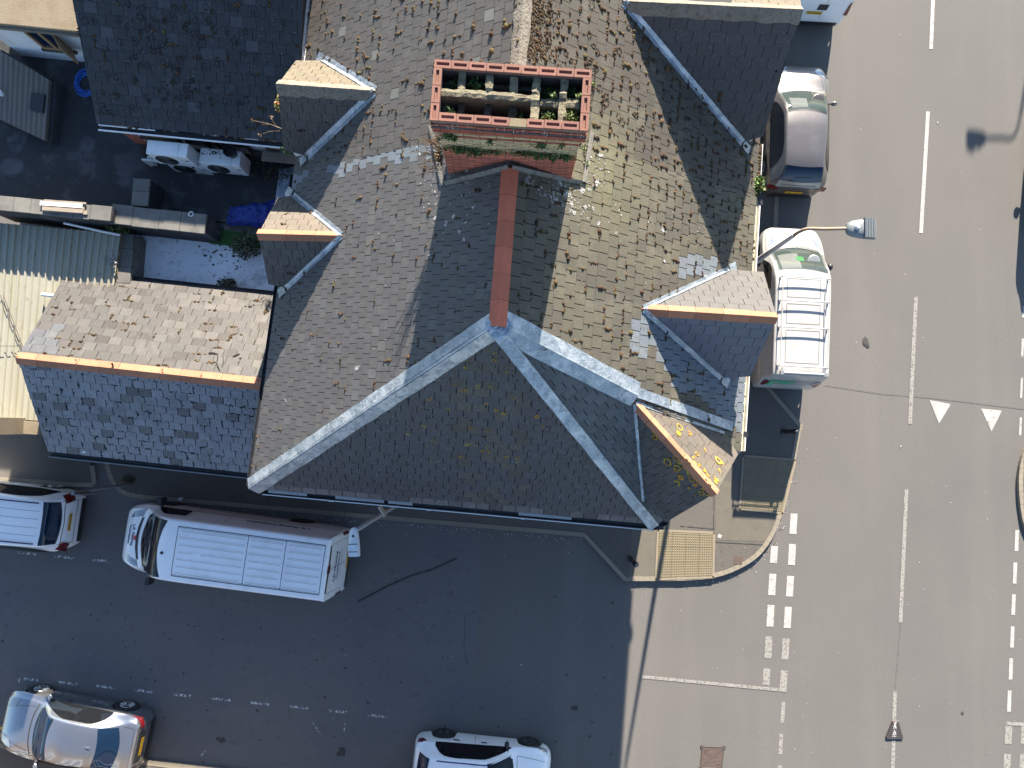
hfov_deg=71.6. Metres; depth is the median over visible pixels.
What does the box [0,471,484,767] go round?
side road
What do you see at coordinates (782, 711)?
road marking
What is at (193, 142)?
window
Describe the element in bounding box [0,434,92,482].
pavement
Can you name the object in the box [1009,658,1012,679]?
road marking
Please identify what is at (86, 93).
hose
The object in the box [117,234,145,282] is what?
garden wall
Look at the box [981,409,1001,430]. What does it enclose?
triangle marking
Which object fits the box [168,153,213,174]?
air conditioner
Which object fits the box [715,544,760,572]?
pavement patch
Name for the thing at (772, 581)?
give way marking
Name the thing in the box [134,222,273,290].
white flat roof
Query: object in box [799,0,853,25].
parked van
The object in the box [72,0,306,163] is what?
wing
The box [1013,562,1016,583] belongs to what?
road marking
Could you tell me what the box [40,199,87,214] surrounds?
plank stack
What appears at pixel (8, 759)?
pavement
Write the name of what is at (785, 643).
give way marking
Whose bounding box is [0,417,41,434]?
street wall
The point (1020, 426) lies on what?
road marking
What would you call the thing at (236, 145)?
window
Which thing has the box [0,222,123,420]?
corrugated shed
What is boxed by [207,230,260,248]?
artificial grass
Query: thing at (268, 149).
window
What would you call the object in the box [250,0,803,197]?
terrace house
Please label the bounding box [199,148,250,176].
air conditioner
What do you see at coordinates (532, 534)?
litter
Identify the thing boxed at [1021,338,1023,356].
road marking
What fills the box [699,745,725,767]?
drain cover
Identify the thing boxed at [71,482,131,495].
sign post
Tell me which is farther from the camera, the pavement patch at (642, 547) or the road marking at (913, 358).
the road marking at (913, 358)
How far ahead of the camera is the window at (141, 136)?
17.71 m
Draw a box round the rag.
[105,250,119,267]
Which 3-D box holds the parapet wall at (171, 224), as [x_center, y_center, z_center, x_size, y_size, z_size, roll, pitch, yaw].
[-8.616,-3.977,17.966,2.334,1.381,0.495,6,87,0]
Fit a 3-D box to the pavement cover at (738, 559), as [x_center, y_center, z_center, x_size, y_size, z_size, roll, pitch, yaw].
[6.667,5.193,20.918,0.284,0.026,0.247,0,86,0]
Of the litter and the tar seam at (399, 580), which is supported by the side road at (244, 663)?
the tar seam at (399, 580)
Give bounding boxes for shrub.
[229,231,260,260]
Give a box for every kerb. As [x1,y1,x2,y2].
[0,465,97,486]
[0,742,220,767]
[105,196,802,580]
[1016,448,1023,529]
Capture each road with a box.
[0,0,1023,767]
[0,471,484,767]
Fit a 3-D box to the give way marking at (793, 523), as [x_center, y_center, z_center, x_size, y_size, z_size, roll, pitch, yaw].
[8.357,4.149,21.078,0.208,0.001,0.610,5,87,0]
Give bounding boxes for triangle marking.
[930,400,950,422]
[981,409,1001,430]
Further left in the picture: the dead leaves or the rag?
the rag
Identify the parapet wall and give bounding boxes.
[0,196,136,233]
[109,204,223,242]
[131,178,164,209]
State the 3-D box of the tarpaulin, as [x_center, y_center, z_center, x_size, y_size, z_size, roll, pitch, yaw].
[-6.659,-4.364,18.065,1.333,0.212,0.745,0,86,0]
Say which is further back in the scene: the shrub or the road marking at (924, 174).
the road marking at (924, 174)
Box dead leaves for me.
[250,160,292,184]
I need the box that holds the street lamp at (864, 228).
[757,217,875,263]
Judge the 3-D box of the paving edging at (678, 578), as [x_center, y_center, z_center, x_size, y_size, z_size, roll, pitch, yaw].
[5.100,5.032,20.930,1.802,0.034,1.485,0,86,0]
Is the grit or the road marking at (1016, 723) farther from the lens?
the road marking at (1016, 723)
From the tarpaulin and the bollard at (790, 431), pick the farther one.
the bollard at (790, 431)
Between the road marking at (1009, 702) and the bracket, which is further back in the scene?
the road marking at (1009, 702)
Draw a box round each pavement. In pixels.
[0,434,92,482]
[0,748,163,767]
[110,136,798,576]
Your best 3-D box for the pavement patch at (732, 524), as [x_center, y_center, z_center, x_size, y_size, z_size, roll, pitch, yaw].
[6.914,3.748,21.007,1.787,0.001,1.803,0,86,0]
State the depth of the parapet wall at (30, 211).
17.11 m
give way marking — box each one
[762,668,769,684]
[764,636,771,657]
[766,605,774,626]
[768,574,775,594]
[770,546,777,562]
[780,670,787,689]
[781,638,789,659]
[784,607,791,627]
[786,576,793,596]
[788,544,795,564]
[789,513,797,533]
[1003,754,1010,767]
[1005,726,1011,743]
[1019,754,1023,767]
[1021,726,1023,743]
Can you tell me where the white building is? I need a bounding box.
[0,0,83,63]
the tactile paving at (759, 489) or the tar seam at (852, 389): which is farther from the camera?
the tar seam at (852, 389)
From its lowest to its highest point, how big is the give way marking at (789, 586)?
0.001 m
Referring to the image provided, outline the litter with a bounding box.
[0,122,1014,754]
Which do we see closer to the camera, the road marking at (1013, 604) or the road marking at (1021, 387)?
the road marking at (1013, 604)
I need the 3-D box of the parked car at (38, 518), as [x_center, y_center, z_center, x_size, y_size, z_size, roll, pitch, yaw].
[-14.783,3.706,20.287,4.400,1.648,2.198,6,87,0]
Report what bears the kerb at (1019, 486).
on the road at (956, 268)
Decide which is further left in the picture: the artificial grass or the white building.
the white building
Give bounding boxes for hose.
[74,68,90,96]
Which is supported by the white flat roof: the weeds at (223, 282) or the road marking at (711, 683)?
the weeds at (223, 282)
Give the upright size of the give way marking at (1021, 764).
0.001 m
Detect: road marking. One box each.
[642,675,785,691]
[778,734,782,753]
[780,702,784,722]
[891,691,896,767]
[899,489,907,622]
[908,297,917,423]
[919,111,929,232]
[929,0,934,48]
[1006,722,1023,725]
[1007,690,1011,711]
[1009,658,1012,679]
[1010,626,1014,647]
[1011,594,1015,614]
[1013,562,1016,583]
[1015,530,1018,550]
[1019,417,1021,435]
[1020,377,1022,397]
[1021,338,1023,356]
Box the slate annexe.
[14,276,273,478]
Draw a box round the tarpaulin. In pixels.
[226,199,275,227]
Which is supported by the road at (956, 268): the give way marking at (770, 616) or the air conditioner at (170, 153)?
the give way marking at (770, 616)
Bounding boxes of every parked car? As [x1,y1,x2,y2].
[0,480,85,551]
[0,684,155,767]
[413,728,550,767]
[761,65,836,197]
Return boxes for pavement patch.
[627,529,655,577]
[715,481,775,540]
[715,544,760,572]
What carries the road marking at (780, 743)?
on the road at (956, 268)
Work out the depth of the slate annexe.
16.86 m
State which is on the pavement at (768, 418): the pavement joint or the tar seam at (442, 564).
the pavement joint
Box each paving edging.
[655,530,714,579]
[739,455,796,513]
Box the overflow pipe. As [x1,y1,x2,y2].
[41,293,53,296]
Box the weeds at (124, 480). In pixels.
[120,475,134,482]
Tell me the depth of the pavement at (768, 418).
21.04 m
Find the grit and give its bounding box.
[198,245,240,278]
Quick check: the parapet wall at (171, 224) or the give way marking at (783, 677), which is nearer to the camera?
the parapet wall at (171, 224)
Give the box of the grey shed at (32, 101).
[0,49,66,144]
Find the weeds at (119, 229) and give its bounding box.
[105,224,130,234]
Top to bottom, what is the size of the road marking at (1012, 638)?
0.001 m
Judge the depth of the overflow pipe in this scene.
17.43 m
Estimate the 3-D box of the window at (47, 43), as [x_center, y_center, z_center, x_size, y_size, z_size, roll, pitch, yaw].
[-11.400,-8.429,17.468,0.870,0.940,0.090,6,87,0]
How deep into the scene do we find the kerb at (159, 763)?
20.56 m
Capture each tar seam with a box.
[357,585,387,601]
[387,575,409,586]
[410,568,432,576]
[433,557,456,569]
[463,615,465,644]
[825,385,879,393]
[880,394,934,398]
[895,650,898,688]
[935,398,1023,409]
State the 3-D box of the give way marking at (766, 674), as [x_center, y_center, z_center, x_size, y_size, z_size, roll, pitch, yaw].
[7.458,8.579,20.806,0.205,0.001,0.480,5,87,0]
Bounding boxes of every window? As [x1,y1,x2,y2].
[23,32,77,54]
[132,127,179,142]
[177,131,214,146]
[216,135,245,147]
[262,140,292,153]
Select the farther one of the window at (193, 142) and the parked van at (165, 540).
the parked van at (165, 540)
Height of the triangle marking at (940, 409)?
0.001 m
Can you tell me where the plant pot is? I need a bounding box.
[223,144,236,157]
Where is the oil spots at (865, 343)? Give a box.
[1,337,963,764]
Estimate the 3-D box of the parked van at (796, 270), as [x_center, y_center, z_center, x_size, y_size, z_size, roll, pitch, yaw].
[8.070,-2.270,20.461,2.238,2.033,4.735,3,86,0]
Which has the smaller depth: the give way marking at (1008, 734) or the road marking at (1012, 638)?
the give way marking at (1008, 734)
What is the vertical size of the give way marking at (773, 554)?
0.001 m
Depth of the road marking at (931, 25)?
22.02 m
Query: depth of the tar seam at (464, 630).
20.89 m
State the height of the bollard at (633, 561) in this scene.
1.050 m
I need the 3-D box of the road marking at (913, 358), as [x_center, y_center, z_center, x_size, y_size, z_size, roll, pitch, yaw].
[12.073,-0.718,21.376,0.113,0.001,3.855,5,87,0]
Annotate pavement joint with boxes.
[716,542,762,544]
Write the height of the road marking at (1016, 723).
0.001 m
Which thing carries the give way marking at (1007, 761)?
on the road at (956, 268)
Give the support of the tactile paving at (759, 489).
on the pavement at (768, 418)
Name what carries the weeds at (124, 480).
on the pavement at (768, 418)
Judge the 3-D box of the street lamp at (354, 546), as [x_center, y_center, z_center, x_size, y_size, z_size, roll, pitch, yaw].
[-3.294,3.438,17.948,0.306,6.150,0.809,10,87,1]
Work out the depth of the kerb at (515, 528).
20.99 m
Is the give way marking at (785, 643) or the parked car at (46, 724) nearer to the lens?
the parked car at (46, 724)
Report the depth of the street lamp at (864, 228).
14.76 m
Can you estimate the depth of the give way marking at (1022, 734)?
20.71 m
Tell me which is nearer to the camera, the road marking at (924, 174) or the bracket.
the bracket
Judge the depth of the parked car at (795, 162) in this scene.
20.56 m
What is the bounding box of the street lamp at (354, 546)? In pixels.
[348,505,395,556]
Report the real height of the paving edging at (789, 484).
0.034 m
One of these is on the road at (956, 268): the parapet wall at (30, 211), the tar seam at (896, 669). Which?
the tar seam at (896, 669)
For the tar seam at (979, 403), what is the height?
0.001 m
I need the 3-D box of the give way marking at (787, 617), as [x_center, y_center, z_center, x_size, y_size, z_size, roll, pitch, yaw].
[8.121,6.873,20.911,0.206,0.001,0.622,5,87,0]
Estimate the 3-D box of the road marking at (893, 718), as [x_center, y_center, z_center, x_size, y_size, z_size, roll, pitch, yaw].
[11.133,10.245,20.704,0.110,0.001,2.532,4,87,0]
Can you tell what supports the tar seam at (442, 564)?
on the side road at (244, 663)
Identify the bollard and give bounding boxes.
[628,556,638,566]
[781,429,798,434]
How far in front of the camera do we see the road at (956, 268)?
21.05 m
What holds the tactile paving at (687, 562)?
on the pavement at (768, 418)
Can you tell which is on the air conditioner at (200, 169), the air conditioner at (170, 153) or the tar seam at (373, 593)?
the air conditioner at (170, 153)
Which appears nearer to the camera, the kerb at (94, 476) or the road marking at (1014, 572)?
the road marking at (1014, 572)
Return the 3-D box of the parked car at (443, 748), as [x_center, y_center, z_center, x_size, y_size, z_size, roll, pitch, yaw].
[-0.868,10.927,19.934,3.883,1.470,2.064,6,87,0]
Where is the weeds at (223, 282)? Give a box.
[216,277,236,286]
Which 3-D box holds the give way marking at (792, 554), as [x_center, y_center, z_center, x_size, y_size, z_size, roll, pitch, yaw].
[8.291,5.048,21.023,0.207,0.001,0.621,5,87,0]
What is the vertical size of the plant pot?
0.235 m
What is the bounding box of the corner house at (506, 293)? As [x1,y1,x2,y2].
[246,59,777,530]
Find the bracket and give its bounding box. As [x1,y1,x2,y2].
[142,156,157,166]
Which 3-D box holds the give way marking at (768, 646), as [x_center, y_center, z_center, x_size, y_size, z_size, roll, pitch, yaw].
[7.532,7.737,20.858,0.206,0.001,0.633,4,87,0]
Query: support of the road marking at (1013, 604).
on the road at (956, 268)
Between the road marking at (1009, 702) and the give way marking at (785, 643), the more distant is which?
the give way marking at (785, 643)
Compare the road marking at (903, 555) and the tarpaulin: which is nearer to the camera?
the tarpaulin
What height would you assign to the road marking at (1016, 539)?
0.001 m
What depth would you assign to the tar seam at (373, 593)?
20.95 m
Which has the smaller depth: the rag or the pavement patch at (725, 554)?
the rag
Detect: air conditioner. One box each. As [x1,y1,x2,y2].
[146,140,199,168]
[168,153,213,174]
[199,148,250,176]
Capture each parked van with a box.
[122,497,350,601]
[751,227,832,389]
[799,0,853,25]
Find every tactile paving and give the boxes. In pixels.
[657,532,712,577]
[741,457,793,511]
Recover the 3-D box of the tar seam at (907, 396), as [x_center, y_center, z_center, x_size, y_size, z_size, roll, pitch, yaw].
[11.872,0.368,21.312,1.653,0.001,0.030,5,87,0]
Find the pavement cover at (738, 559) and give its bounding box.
[734,556,742,564]
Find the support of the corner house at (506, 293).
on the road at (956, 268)
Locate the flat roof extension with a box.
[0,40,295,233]
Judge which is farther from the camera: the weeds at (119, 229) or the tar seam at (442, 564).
the tar seam at (442, 564)
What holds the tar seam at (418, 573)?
on the side road at (244, 663)
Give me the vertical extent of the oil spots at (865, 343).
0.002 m

